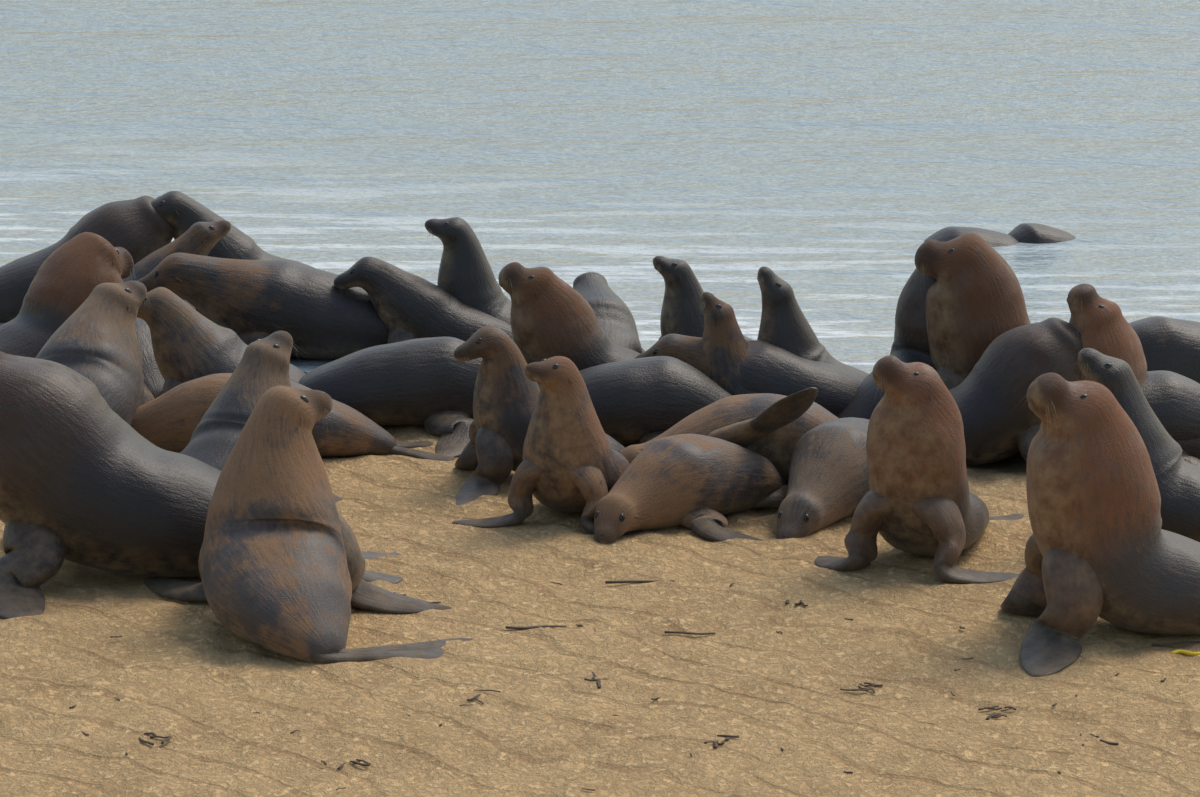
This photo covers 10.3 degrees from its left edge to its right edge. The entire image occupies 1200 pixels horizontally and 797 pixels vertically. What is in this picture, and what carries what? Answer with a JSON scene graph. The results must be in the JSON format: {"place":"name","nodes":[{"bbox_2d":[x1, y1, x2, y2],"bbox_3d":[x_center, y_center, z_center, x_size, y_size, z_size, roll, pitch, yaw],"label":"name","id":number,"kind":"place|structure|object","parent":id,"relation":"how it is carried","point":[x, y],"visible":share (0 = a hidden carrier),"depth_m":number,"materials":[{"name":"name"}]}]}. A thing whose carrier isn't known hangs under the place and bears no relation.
{"place":"outdoors","nodes":[
{"label":"outdoors","id":0,"kind":"place"},
{"bbox_2d":[0,0,1199,373],"bbox_3d":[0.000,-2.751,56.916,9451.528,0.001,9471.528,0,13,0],"label":"sea water","id":1,"kind":"structure","parent":0,"point":[834,164],"depth_m":54.38,"materials":[{"name":"grey liquid"}]},
{"bbox_2d":[924,226,1018,246],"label":"sea lion","id":2,"kind":"object","parent":1,"relation":"in","point":[991,238],"visible":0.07,"depth_m":50.27},
{"bbox_2d":[1008,223,1075,243],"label":"sea lion","id":3,"kind":"object","parent":1,"relation":"in","point":[1036,233],"visible":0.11,"depth_m":50.36},
{"bbox_2d":[0,371,1199,796],"bbox_3d":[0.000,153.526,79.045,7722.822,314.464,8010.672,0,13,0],"label":"sand ground","id":4,"kind":"structure","parent":0,"point":[214,697],"depth_m":38.37,"materials":[{"name":"beige sand"}]},
{"bbox_2d":[0,232,134,357],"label":"sea lion","id":5,"kind":"object","parent":4,"relation":"on","point":[72,273],"visible":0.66,"depth_m":45.24},
{"bbox_2d":[0,196,173,322],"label":"sea lion","id":6,"kind":"object","parent":4,"relation":"on","point":[138,229],"visible":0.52,"depth_m":47.65},
{"bbox_2d":[36,280,153,425],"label":"sea lion","id":7,"kind":"object","parent":4,"relation":"on","point":[93,338],"visible":0.55,"depth_m":43.67},
{"bbox_2d":[135,318,164,398],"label":"sea lion","id":8,"kind":"object","parent":4,"relation":"on","point":[154,380],"visible":0.16,"depth_m":45.11},
{"bbox_2d":[122,220,230,309],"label":"sea lion","id":9,"kind":"object","parent":4,"relation":"on","point":[200,238],"visible":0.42,"depth_m":47.06},
{"bbox_2d":[0,351,402,618],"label":"sea lion","id":10,"kind":"object","parent":4,"relation":"on","point":[89,477],"visible":0.7,"depth_m":40.22},
{"bbox_2d":[137,287,305,397],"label":"sea lion","id":11,"kind":"object","parent":4,"relation":"on","point":[189,342],"visible":0.38,"depth_m":44.31},
{"bbox_2d":[151,191,313,319],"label":"sea lion","id":12,"kind":"object","parent":4,"relation":"on","point":[180,213],"visible":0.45,"depth_m":47.72},
{"bbox_2d":[181,331,342,501],"bbox_3d":[-2.347,0.235,41.973,1.374,1.083,1.666,5,14,19],"label":"sea lion","id":13,"kind":"object","parent":4,"relation":"on","point":[262,368],"visible":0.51,"depth_m":42.16},
{"bbox_2d":[138,253,388,359],"bbox_3d":[-1.798,-0.634,46.510,2.381,0.779,2.158,10,17,36],"label":"sea lion","id":14,"kind":"object","parent":4,"relation":"on","point":[315,314],"visible":0.52,"depth_m":46.29},
{"bbox_2d":[131,373,454,460],"bbox_3d":[-2.109,0.140,43.701,2.056,0.633,1.823,-11,17,-39],"label":"sea lion","id":15,"kind":"object","parent":4,"relation":"on","point":[169,420],"visible":0.27,"depth_m":43.51},
{"bbox_2d":[143,386,472,663],"bbox_3d":[-1.715,0.652,39.552,1.800,1.400,2.129,-2,14,-10],"label":"sea lion","id":16,"kind":"object","parent":4,"relation":"on","point":[281,563],"visible":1,"depth_m":39.25},
{"bbox_2d":[298,337,539,456],"bbox_3d":[-1.456,-0.065,44.504,2.130,0.727,1.933,11,17,38],"label":"sea lion","id":17,"kind":"object","parent":4,"relation":"on","point":[428,384],"visible":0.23,"depth_m":44.16},
{"bbox_2d":[334,256,513,343],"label":"sea lion","id":18,"kind":"object","parent":4,"relation":"on","point":[408,306],"visible":0.52,"depth_m":46.20},
{"bbox_2d":[425,217,510,324],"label":"sea lion","id":19,"kind":"object","parent":4,"relation":"on","point":[466,276],"visible":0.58,"depth_m":46.43},
{"bbox_2d":[454,326,624,504],"bbox_3d":[-0.195,0.023,42.961,1.642,1.037,1.280,-2,14,-8],"label":"sea lion","id":20,"kind":"object","parent":4,"relation":"on","point":[505,398],"visible":0.71,"depth_m":42.69},
{"bbox_2d":[452,356,643,534],"bbox_3d":[-0.066,0.159,42.271,1.320,1.094,1.584,5,14,19],"label":"sea lion","id":21,"kind":"object","parent":4,"relation":"on","point":[573,461],"visible":0.91,"depth_m":41.69},
{"bbox_2d":[498,262,639,370],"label":"sea lion","id":22,"kind":"object","parent":4,"relation":"on","point":[552,314],"visible":0.48,"depth_m":44.58},
{"bbox_2d":[573,272,644,353],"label":"sea lion","id":23,"kind":"object","parent":4,"relation":"on","point":[614,316],"visible":0.41,"depth_m":45.93},
{"bbox_2d":[69,580,1199,790],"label":"driftwood debris","id":24,"kind":"object","parent":4,"relation":"on","point":[715,743],"visible":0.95,"depth_m":38.12,"materials":[{"name":"brown wood"}]},
{"bbox_2d":[579,356,731,444],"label":"sea lion","id":25,"kind":"object","parent":4,"relation":"on","point":[640,400],"visible":0.31,"depth_m":43.68},
{"bbox_2d":[594,434,787,543],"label":"sea lion","id":26,"kind":"object","parent":4,"relation":"on","point":[701,485],"visible":0.89,"depth_m":41.69},
{"bbox_2d":[653,256,752,339],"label":"sea lion","id":27,"kind":"object","parent":4,"relation":"on","point":[682,312],"visible":0.41,"depth_m":45.64},
{"bbox_2d":[698,292,756,395],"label":"sea lion","id":28,"kind":"object","parent":4,"relation":"on","point":[724,344],"visible":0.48,"depth_m":44.15},
{"bbox_2d":[620,387,837,483],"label":"sea lion","id":29,"kind":"object","parent":4,"relation":"on","point":[773,429],"visible":0.2,"depth_m":42.43},
{"bbox_2d":[634,334,863,415],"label":"sea lion","id":30,"kind":"object","parent":4,"relation":"on","point":[765,367],"visible":0.3,"depth_m":44.17},
{"bbox_2d":[750,417,868,538],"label":"sea lion","id":31,"kind":"object","parent":4,"relation":"on","point":[828,484],"visible":0.59,"depth_m":41.81},
{"bbox_2d":[756,266,868,378],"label":"sea lion","id":32,"kind":"object","parent":4,"relation":"on","point":[784,324],"visible":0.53,"depth_m":44.40},
{"bbox_2d":[836,268,936,419],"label":"sea lion","id":33,"kind":"object","parent":4,"relation":"on","point":[910,344],"visible":0.22,"depth_m":44.28},
{"bbox_2d":[814,355,1023,583],"bbox_3d":[2.131,0.270,41.233,1.414,1.361,1.866,5,14,21],"label":"sea lion","id":34,"kind":"object","parent":4,"relation":"on","point":[918,498],"visible":0.98,"depth_m":40.53},
{"bbox_2d":[914,233,1030,389],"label":"sea lion","id":35,"kind":"object","parent":4,"relation":"on","point":[975,307],"visible":0.42,"depth_m":43.97},
{"bbox_2d":[949,317,1082,464],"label":"sea lion","id":36,"kind":"object","parent":4,"relation":"on","point":[988,393],"visible":0.52,"depth_m":43.15},
{"bbox_2d":[1000,373,1199,676],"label":"sea lion","id":37,"kind":"object","parent":4,"relation":"on","point":[1101,543],"visible":1,"depth_m":38.94},
{"bbox_2d":[1002,370,1199,466],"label":"sea lion","id":38,"kind":"object","parent":4,"relation":"on","point":[1173,399],"visible":0.27,"depth_m":43.30},
{"bbox_2d":[1058,284,1199,458],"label":"sea lion","id":39,"kind":"object","parent":4,"relation":"on","point":[1097,322],"visible":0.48,"depth_m":43.27},
{"bbox_2d":[1078,348,1199,541],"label":"sea lion","id":40,"kind":"object","parent":4,"relation":"on","point":[1177,475],"visible":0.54,"depth_m":40.98},
{"bbox_2d":[1129,316,1199,383],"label":"sea lion","id":41,"kind":"object","parent":4,"relation":"on","point":[1170,344],"visible":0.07,"depth_m":45.74},
{"bbox_2d":[1170,649,1199,655],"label":"yellow rope","id":42,"kind":"object","parent":4,"relation":"on","point":[1185,652],"visible":1,"depth_m":38.91,"materials":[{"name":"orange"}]}
]}

